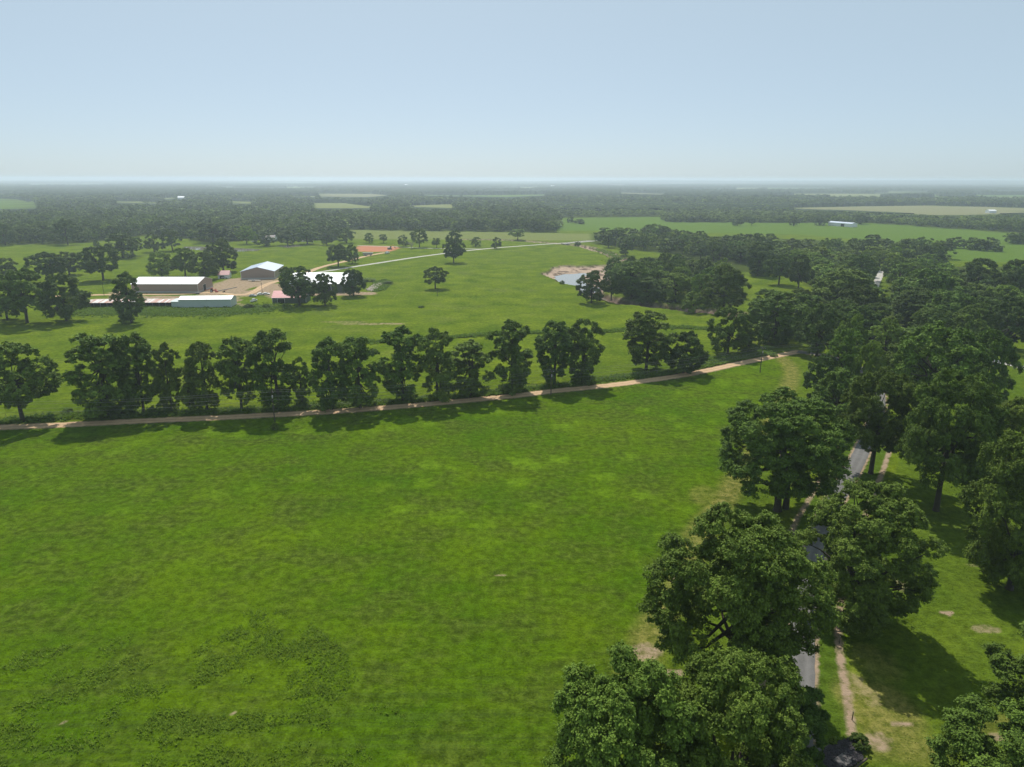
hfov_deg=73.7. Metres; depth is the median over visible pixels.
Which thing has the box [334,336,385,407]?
broadleaf tree
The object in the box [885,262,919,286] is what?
broadleaf tree
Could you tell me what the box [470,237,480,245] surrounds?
broadleaf tree
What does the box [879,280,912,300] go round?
broadleaf tree
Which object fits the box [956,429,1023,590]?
broadleaf tree
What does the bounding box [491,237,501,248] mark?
broadleaf tree
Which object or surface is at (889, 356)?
broadleaf tree
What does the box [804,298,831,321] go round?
broadleaf tree
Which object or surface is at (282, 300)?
door
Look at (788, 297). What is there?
broadleaf tree
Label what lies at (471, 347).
broadleaf tree
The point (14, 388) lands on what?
broadleaf tree
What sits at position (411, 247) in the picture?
back lane
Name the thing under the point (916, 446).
broadleaf tree
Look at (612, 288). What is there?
broadleaf tree
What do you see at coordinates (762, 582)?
broadleaf tree
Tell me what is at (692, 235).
broadleaf tree
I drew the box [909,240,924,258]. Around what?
broadleaf tree
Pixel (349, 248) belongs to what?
broadleaf tree
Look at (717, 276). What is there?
broadleaf tree
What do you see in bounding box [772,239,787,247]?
broadleaf tree
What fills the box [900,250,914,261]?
broadleaf tree
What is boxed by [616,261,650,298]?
broadleaf tree
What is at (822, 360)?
broadleaf tree
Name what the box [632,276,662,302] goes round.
broadleaf tree
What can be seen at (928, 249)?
broadleaf tree
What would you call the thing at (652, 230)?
broadleaf tree
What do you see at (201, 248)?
pond water
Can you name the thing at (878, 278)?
gravel lane
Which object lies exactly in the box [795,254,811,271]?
broadleaf tree
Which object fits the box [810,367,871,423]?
broadleaf tree
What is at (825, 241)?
broadleaf tree
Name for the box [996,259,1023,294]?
broadleaf tree
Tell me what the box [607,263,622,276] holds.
broadleaf tree
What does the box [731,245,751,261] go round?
broadleaf tree
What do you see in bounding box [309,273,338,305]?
broadleaf tree
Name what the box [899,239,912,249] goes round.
broadleaf tree
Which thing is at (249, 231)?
broadleaf tree
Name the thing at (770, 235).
broadleaf tree
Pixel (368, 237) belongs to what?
broadleaf tree
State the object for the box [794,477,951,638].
broadleaf tree
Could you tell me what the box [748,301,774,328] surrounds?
broadleaf tree
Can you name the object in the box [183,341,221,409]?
broadleaf tree
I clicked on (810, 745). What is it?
drive apron
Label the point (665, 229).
broadleaf tree
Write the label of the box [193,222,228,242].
broadleaf tree
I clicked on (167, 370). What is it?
broadleaf tree
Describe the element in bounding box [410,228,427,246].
broadleaf tree
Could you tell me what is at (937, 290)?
broadleaf tree
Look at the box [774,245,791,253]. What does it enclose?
broadleaf tree
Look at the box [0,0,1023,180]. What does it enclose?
sky
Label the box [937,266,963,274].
broadleaf tree
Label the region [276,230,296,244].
broadleaf tree
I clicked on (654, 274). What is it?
broadleaf tree
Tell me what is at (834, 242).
broadleaf tree
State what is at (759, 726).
broadleaf tree
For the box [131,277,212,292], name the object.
long barn
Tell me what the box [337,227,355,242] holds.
broadleaf tree
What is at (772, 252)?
broadleaf tree
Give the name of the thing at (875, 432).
broadleaf tree
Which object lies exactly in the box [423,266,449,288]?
broadleaf tree
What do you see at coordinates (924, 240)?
broadleaf tree
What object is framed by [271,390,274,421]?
utility pole
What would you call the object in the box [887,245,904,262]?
broadleaf tree
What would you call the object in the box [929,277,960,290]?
broadleaf tree
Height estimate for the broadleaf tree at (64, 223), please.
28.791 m
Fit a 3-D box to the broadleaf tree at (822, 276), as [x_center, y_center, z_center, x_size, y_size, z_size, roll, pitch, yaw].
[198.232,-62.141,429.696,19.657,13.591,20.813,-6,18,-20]
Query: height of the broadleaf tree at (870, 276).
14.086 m
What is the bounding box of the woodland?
[0,180,1023,213]
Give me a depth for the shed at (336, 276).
448.19 m
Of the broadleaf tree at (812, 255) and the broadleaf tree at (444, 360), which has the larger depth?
the broadleaf tree at (812, 255)
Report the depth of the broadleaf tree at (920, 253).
606.63 m
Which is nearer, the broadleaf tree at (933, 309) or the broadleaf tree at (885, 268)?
the broadleaf tree at (933, 309)
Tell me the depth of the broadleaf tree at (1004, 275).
426.14 m
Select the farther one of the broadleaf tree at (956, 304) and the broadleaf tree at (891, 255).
the broadleaf tree at (891, 255)
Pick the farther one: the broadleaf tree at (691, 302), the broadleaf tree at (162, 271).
the broadleaf tree at (162, 271)
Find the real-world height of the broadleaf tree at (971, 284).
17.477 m
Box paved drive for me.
[769,351,885,766]
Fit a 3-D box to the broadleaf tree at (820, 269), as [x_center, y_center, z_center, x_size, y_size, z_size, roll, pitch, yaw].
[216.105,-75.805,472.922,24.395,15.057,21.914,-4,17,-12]
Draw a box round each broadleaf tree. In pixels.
[0,223,15,244]
[0,258,18,279]
[0,267,50,322]
[0,277,28,319]
[0,341,64,421]
[23,251,68,275]
[39,273,92,320]
[48,218,82,244]
[55,251,82,274]
[57,332,136,418]
[73,245,121,279]
[74,290,90,306]
[103,233,141,257]
[109,271,145,323]
[111,331,160,412]
[115,237,143,254]
[142,232,165,251]
[145,251,173,276]
[152,342,180,409]
[160,229,181,250]
[166,248,197,276]
[171,366,200,411]
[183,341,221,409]
[184,252,220,276]
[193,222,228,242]
[202,238,237,269]
[213,336,256,407]
[234,225,257,243]
[246,328,298,408]
[253,233,278,245]
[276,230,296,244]
[278,266,294,285]
[278,266,319,305]
[290,356,311,404]
[293,226,318,243]
[306,336,351,410]
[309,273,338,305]
[316,230,335,244]
[326,244,351,266]
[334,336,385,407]
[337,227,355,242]
[340,269,366,295]
[346,244,358,262]
[363,233,373,242]
[377,325,429,401]
[379,234,387,242]
[397,234,409,246]
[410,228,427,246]
[415,327,456,402]
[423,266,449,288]
[431,238,439,247]
[442,238,465,262]
[444,230,462,244]
[450,339,495,396]
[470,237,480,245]
[484,318,534,395]
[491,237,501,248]
[508,229,524,239]
[533,319,574,383]
[540,639,723,766]
[567,318,605,385]
[573,219,584,223]
[575,270,606,302]
[593,227,612,243]
[602,231,615,247]
[602,257,625,274]
[603,271,624,300]
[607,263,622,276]
[610,229,624,244]
[613,227,625,241]
[614,264,631,280]
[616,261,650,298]
[618,238,634,254]
[622,310,677,369]
[625,233,640,247]
[625,256,636,263]
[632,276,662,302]
[634,501,844,696]
[637,236,649,249]
[640,224,653,233]
[642,257,655,266]
[645,228,659,242]
[648,266,668,282]
[648,269,663,287]
[651,278,675,294]
[653,645,818,766]
[658,226,671,235]
[658,252,671,269]
[659,262,674,279]
[662,272,692,301]
[662,330,709,373]
[664,268,685,292]
[670,254,685,267]
[672,266,691,281]
[673,234,690,250]
[673,256,694,275]
[681,291,706,312]
[685,259,703,272]
[688,235,709,251]
[689,273,712,294]
[691,233,709,241]
[695,235,709,243]
[695,258,713,270]
[700,265,751,312]
[701,266,718,295]
[706,236,722,246]
[706,239,722,260]
[706,307,751,353]
[711,243,729,259]
[713,274,739,293]
[714,258,731,266]
[717,386,858,512]
[725,240,744,257]
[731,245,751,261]
[732,217,743,225]
[732,233,743,245]
[734,324,762,351]
[744,241,760,258]
[745,242,774,275]
[746,291,808,345]
[748,218,755,224]
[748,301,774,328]
[750,296,779,312]
[751,288,776,299]
[752,233,766,240]
[754,236,765,241]
[756,250,783,262]
[761,255,795,284]
[763,240,779,249]
[765,233,775,240]
[768,683,830,766]
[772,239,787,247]
[773,293,796,309]
[774,242,787,253]
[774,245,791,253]
[780,308,811,334]
[783,249,803,262]
[785,238,800,249]
[786,288,812,299]
[787,254,814,288]
[788,218,799,225]
[790,303,841,355]
[792,292,822,330]
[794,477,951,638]
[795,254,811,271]
[802,252,822,265]
[803,354,840,402]
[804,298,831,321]
[808,274,842,287]
[809,245,834,260]
[809,263,832,276]
[809,263,836,280]
[809,267,881,309]
[810,259,834,270]
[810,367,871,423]
[812,217,828,224]
[812,243,830,256]
[817,240,832,245]
[818,259,840,272]
[821,274,845,301]
[821,298,852,336]
[823,238,836,248]
[826,328,864,390]
[827,249,841,259]
[829,238,849,248]
[832,313,869,364]
[834,303,881,336]
[835,366,930,474]
[836,250,856,265]
[836,284,892,312]
[843,254,879,278]
[846,285,891,321]
[851,255,878,271]
[851,339,887,400]
[855,214,867,223]
[860,302,902,339]
[860,325,905,358]
[864,239,876,243]
[865,273,874,283]
[867,246,886,263]
[873,317,903,367]
[876,250,889,266]
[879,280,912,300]
[880,252,903,272]
[880,259,901,281]
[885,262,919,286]
[885,341,939,379]
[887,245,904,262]
[888,242,906,249]
[891,287,935,318]
[891,291,929,325]
[891,319,990,404]
[892,268,965,305]
[893,326,935,367]
[894,366,1012,511]
[898,262,925,279]
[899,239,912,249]
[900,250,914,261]
[900,278,933,291]
[901,271,924,278]
[905,311,953,334]
[906,306,955,328]
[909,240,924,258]
[912,237,933,244]
[914,258,934,268]
[916,244,932,258]
[920,245,940,255]
[920,330,960,380]
[921,290,983,322]
[923,288,948,300]
[924,692,1023,766]
[929,248,950,267]
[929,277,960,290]
[931,242,943,251]
[932,262,958,270]
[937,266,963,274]
[939,275,963,287]
[940,294,965,308]
[941,328,984,369]
[947,313,989,341]
[952,258,1000,291]
[952,302,996,330]
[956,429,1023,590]
[959,282,992,296]
[962,291,1002,313]
[964,328,1023,404]
[969,295,1004,324]
[976,283,1001,297]
[980,396,1023,495]
[981,621,1023,726]
[982,294,1023,346]
[984,285,1023,320]
[989,270,1010,284]
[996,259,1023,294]
[1002,264,1023,283]
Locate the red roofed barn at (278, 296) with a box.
[271,291,310,302]
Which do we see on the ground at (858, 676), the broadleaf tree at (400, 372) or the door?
the broadleaf tree at (400, 372)
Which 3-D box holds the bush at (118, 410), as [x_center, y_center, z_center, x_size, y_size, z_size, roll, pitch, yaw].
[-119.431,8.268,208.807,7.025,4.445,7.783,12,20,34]
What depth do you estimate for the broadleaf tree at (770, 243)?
608.98 m
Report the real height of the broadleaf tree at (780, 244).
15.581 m
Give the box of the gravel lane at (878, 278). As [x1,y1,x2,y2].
[873,270,1023,367]
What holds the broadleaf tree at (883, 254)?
on the ground at (858, 676)
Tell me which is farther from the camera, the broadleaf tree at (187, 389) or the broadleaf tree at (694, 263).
the broadleaf tree at (694, 263)
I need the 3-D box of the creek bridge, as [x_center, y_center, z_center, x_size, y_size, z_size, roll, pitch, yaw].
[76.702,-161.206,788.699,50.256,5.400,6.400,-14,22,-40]
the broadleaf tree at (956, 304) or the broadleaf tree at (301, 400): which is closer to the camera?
the broadleaf tree at (301, 400)
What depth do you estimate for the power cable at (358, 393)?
207.89 m
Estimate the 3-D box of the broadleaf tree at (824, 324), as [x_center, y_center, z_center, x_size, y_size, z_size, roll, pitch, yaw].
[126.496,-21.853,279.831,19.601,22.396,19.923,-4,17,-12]
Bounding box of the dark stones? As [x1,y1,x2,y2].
[823,737,863,766]
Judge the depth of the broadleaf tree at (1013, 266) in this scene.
437.87 m
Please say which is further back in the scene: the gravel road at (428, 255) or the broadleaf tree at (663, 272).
the gravel road at (428, 255)
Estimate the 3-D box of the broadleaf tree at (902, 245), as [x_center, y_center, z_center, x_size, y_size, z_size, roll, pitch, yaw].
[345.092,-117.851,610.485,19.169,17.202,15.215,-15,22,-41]
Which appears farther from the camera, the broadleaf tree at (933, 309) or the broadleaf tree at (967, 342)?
the broadleaf tree at (933, 309)
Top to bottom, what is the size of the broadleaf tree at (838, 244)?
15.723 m
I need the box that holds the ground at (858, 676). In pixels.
[0,184,1023,766]
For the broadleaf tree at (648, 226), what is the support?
on the ground at (858, 676)
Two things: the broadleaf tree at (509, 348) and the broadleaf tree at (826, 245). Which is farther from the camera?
the broadleaf tree at (826, 245)
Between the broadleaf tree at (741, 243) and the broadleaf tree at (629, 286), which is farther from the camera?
the broadleaf tree at (741, 243)
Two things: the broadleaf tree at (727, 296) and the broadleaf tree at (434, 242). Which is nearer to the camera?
the broadleaf tree at (727, 296)
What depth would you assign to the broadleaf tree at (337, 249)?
561.14 m
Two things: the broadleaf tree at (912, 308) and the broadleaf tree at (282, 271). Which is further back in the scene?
the broadleaf tree at (282, 271)
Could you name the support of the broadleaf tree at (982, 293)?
on the ground at (858, 676)
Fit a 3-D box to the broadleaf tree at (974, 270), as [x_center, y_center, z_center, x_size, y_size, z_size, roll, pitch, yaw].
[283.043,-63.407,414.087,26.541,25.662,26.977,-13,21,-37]
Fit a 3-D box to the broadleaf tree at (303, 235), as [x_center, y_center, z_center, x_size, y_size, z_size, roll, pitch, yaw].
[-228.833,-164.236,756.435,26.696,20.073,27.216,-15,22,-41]
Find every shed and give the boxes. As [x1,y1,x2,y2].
[87,298,175,306]
[171,295,236,306]
[289,272,356,292]
[828,221,856,226]
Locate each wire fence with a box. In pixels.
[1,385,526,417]
[565,354,755,383]
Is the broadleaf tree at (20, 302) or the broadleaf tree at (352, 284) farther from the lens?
the broadleaf tree at (352, 284)
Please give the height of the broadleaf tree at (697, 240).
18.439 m
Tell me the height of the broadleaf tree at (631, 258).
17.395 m
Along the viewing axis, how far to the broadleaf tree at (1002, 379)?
207.20 m
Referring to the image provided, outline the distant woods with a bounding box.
[0,193,1023,266]
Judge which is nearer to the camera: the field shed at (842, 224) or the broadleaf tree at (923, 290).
the broadleaf tree at (923, 290)
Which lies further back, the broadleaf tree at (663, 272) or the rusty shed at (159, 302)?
the broadleaf tree at (663, 272)
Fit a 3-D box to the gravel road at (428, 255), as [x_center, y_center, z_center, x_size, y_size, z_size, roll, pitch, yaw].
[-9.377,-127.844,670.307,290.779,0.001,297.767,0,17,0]
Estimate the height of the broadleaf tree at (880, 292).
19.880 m
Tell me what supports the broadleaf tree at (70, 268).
on the ground at (858, 676)
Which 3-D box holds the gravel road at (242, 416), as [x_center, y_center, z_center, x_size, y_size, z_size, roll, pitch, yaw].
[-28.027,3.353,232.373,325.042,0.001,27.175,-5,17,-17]
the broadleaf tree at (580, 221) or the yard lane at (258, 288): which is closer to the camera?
the yard lane at (258, 288)
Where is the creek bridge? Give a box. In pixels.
[561,240,592,244]
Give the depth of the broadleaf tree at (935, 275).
358.80 m
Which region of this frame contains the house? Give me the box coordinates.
[217,270,231,278]
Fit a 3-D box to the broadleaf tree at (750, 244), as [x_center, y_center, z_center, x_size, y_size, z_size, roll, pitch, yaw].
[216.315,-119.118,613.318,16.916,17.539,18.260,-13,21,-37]
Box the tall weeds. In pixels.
[0,608,417,766]
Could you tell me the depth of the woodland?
3670.53 m
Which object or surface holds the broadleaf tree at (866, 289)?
on the ground at (858, 676)
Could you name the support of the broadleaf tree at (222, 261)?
on the ground at (858, 676)
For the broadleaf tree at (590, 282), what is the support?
on the ground at (858, 676)
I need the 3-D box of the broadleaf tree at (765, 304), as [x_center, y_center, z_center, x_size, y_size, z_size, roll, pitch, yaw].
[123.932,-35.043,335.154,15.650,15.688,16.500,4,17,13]
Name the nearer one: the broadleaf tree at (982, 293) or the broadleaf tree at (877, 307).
the broadleaf tree at (877, 307)
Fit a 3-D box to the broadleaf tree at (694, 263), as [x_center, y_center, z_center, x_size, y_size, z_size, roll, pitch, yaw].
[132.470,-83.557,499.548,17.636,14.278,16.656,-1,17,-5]
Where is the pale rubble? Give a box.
[366,283,379,290]
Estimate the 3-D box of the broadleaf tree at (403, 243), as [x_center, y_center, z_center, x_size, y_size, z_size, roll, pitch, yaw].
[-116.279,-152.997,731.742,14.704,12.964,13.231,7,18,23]
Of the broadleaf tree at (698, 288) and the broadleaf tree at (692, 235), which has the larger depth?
the broadleaf tree at (692, 235)
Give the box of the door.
[277,298,284,302]
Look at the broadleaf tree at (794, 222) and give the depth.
1071.40 m
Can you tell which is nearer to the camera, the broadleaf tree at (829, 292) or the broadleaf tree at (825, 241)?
the broadleaf tree at (829, 292)
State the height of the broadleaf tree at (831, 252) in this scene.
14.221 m
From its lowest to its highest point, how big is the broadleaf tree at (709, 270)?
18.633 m
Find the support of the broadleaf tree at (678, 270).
on the ground at (858, 676)
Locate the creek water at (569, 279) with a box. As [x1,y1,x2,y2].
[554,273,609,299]
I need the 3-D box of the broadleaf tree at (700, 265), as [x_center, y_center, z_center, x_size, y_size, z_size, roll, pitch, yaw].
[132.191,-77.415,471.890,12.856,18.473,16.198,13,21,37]
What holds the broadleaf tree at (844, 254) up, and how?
on the ground at (858, 676)
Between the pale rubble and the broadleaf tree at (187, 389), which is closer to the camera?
the broadleaf tree at (187, 389)
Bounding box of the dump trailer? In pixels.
[363,252,372,255]
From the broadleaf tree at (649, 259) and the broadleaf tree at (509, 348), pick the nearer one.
the broadleaf tree at (509, 348)
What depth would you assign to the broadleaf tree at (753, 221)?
1082.00 m
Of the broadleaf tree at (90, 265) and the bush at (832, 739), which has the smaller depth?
the bush at (832, 739)
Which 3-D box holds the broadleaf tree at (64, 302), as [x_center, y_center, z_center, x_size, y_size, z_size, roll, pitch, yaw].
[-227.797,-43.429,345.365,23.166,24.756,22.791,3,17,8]
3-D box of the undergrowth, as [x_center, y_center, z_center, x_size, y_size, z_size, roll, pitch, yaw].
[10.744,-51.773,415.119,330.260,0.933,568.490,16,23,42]
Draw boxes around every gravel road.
[0,350,797,428]
[319,240,597,271]
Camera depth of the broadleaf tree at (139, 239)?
640.13 m
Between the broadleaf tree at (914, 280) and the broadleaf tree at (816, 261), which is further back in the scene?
the broadleaf tree at (816, 261)
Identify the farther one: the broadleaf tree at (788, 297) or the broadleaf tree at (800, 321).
the broadleaf tree at (788, 297)
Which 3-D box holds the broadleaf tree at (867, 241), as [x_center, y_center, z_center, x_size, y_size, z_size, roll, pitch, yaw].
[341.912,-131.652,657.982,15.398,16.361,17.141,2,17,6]
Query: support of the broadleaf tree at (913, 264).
on the ground at (858, 676)
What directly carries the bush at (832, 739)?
on the ground at (858, 676)
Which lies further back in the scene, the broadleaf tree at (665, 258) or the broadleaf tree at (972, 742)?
the broadleaf tree at (665, 258)
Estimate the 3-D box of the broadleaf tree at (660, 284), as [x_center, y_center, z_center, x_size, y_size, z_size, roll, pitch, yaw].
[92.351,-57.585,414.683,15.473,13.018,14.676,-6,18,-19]
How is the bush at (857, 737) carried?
on the ground at (858, 676)
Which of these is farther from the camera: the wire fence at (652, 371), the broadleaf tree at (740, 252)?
the broadleaf tree at (740, 252)
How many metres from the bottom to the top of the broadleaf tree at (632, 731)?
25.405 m
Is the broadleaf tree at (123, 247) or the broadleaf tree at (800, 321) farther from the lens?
the broadleaf tree at (123, 247)
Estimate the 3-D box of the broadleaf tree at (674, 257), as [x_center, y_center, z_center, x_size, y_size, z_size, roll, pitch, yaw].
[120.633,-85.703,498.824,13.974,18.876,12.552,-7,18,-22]
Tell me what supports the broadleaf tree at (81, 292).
on the ground at (858, 676)
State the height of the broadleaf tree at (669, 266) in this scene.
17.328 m
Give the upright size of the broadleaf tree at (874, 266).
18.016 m
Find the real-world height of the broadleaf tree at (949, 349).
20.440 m
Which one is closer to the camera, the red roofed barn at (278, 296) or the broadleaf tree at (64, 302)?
the broadleaf tree at (64, 302)
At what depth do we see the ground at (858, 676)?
142.47 m
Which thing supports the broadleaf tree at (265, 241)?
on the ground at (858, 676)
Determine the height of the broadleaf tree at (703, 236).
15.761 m
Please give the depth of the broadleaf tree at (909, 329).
252.86 m
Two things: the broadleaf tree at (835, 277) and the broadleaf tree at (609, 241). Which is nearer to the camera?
the broadleaf tree at (835, 277)
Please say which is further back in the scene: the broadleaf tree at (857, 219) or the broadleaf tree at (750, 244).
the broadleaf tree at (857, 219)
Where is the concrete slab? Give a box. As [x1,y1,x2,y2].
[833,752,867,766]
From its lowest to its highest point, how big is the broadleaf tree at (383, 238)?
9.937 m
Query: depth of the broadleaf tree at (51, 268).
471.42 m
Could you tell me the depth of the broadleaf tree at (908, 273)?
423.24 m
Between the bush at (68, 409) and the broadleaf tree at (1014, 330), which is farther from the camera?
the broadleaf tree at (1014, 330)
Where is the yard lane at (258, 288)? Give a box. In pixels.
[55,252,383,296]
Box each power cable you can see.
[6,337,871,408]
[42,341,823,401]
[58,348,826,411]
[61,343,821,403]
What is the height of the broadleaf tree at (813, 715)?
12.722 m
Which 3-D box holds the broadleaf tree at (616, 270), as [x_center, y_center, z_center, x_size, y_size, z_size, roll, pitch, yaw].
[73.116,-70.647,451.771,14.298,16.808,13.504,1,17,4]
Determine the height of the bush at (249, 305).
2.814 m
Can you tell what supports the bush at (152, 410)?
on the ground at (858, 676)
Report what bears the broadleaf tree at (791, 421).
on the ground at (858, 676)
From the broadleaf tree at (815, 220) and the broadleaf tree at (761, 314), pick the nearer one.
the broadleaf tree at (761, 314)
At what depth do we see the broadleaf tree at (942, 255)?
552.64 m
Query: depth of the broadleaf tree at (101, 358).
201.53 m
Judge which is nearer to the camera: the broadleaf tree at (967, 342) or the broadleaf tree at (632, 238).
the broadleaf tree at (967, 342)
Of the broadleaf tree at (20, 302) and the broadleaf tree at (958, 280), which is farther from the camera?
the broadleaf tree at (958, 280)
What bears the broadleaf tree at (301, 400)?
on the ground at (858, 676)
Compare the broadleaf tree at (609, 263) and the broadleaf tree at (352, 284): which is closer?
the broadleaf tree at (352, 284)
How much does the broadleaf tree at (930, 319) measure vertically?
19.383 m
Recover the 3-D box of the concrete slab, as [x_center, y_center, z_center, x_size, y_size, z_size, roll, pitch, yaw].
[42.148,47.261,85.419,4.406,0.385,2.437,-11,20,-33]
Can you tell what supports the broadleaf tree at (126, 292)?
on the ground at (858, 676)
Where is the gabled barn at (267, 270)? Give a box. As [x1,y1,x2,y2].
[240,261,283,279]
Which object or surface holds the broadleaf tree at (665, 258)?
on the ground at (858, 676)
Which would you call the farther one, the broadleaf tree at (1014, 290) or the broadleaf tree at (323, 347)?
the broadleaf tree at (1014, 290)
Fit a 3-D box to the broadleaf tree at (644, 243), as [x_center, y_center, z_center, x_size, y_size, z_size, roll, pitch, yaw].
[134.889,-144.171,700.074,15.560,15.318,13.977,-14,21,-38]
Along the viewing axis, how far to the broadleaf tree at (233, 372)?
210.08 m
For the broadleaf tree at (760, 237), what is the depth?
664.39 m
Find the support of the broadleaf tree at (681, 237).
on the ground at (858, 676)
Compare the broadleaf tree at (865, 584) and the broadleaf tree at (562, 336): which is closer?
the broadleaf tree at (865, 584)
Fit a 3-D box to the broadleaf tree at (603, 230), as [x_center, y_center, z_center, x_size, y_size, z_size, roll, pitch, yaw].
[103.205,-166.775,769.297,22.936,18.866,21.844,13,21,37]
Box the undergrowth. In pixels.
[0,248,774,423]
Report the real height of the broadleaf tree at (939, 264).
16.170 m
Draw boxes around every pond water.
[184,246,261,250]
[279,245,304,247]
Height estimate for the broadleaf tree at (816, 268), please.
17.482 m
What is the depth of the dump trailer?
645.40 m
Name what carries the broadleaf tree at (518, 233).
on the ground at (858, 676)
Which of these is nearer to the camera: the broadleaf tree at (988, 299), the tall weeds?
the tall weeds
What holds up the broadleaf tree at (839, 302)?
on the ground at (858, 676)
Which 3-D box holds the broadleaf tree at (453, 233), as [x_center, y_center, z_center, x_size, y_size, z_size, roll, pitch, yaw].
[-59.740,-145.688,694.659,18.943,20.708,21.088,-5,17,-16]
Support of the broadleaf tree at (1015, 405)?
on the ground at (858, 676)
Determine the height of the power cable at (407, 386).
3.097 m
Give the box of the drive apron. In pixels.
[796,742,821,766]
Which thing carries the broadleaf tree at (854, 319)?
on the ground at (858, 676)
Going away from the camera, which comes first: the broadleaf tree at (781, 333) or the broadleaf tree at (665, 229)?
the broadleaf tree at (781, 333)
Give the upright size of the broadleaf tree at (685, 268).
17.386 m
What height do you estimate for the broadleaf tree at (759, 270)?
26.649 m
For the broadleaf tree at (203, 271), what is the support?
on the ground at (858, 676)
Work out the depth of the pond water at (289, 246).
733.23 m
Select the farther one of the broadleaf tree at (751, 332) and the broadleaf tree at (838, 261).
the broadleaf tree at (838, 261)
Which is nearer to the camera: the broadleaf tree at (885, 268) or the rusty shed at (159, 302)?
the rusty shed at (159, 302)
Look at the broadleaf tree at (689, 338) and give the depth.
253.51 m
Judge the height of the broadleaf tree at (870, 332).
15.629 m
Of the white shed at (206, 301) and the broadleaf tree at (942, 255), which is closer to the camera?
the white shed at (206, 301)
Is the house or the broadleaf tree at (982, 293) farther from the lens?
the house
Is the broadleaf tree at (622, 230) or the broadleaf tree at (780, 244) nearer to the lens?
the broadleaf tree at (780, 244)
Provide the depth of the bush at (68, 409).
212.72 m
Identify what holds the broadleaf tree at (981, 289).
on the ground at (858, 676)
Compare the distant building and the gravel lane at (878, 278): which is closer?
the gravel lane at (878, 278)
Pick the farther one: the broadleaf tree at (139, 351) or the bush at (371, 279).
the bush at (371, 279)
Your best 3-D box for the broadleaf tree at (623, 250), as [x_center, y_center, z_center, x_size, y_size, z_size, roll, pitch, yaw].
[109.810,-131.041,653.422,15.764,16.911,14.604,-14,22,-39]
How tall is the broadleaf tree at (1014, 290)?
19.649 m
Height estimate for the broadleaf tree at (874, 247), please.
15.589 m
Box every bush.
[62,408,73,412]
[107,403,135,418]
[147,402,173,415]
[243,303,254,307]
[270,422,279,429]
[360,278,375,281]
[829,735,837,744]
[849,731,871,754]
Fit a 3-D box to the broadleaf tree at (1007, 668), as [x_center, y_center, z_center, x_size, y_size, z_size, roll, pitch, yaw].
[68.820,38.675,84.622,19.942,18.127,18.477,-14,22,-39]
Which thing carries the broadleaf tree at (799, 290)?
on the ground at (858, 676)
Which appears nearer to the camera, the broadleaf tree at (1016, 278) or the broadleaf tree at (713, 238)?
the broadleaf tree at (1016, 278)
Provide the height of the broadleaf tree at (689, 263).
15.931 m
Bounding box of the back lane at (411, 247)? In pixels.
[358,245,444,248]
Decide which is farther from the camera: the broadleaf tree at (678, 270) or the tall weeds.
the broadleaf tree at (678, 270)
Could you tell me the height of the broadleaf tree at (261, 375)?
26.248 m
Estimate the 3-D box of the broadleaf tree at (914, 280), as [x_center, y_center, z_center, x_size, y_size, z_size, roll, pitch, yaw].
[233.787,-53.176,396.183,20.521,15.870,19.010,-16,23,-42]
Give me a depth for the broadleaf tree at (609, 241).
726.21 m
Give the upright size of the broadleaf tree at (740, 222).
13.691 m
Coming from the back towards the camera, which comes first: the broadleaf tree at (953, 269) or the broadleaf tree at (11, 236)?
the broadleaf tree at (11, 236)
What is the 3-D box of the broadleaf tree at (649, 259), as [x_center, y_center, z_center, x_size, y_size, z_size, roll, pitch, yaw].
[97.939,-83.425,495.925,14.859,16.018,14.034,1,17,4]
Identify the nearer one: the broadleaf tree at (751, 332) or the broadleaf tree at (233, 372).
the broadleaf tree at (233, 372)
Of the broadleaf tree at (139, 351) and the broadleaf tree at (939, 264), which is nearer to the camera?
the broadleaf tree at (139, 351)
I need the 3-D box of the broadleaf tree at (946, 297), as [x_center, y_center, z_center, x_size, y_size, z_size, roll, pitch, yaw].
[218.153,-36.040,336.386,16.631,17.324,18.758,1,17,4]
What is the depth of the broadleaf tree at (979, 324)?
279.38 m
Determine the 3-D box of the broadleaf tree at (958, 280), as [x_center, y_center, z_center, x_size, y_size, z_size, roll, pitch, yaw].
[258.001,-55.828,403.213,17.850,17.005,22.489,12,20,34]
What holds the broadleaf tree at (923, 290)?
on the ground at (858, 676)
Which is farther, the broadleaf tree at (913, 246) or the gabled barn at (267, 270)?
the broadleaf tree at (913, 246)
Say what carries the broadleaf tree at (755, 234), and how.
on the ground at (858, 676)
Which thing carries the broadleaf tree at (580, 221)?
on the ground at (858, 676)
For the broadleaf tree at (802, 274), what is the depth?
443.44 m
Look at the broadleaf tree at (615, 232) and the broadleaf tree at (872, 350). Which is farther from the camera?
the broadleaf tree at (615, 232)
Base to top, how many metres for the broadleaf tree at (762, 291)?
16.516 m
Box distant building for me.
[985,210,996,212]
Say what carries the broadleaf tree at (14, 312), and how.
on the ground at (858, 676)
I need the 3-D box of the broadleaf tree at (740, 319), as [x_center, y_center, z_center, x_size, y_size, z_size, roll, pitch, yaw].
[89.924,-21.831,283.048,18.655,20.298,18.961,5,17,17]
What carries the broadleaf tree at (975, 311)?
on the ground at (858, 676)

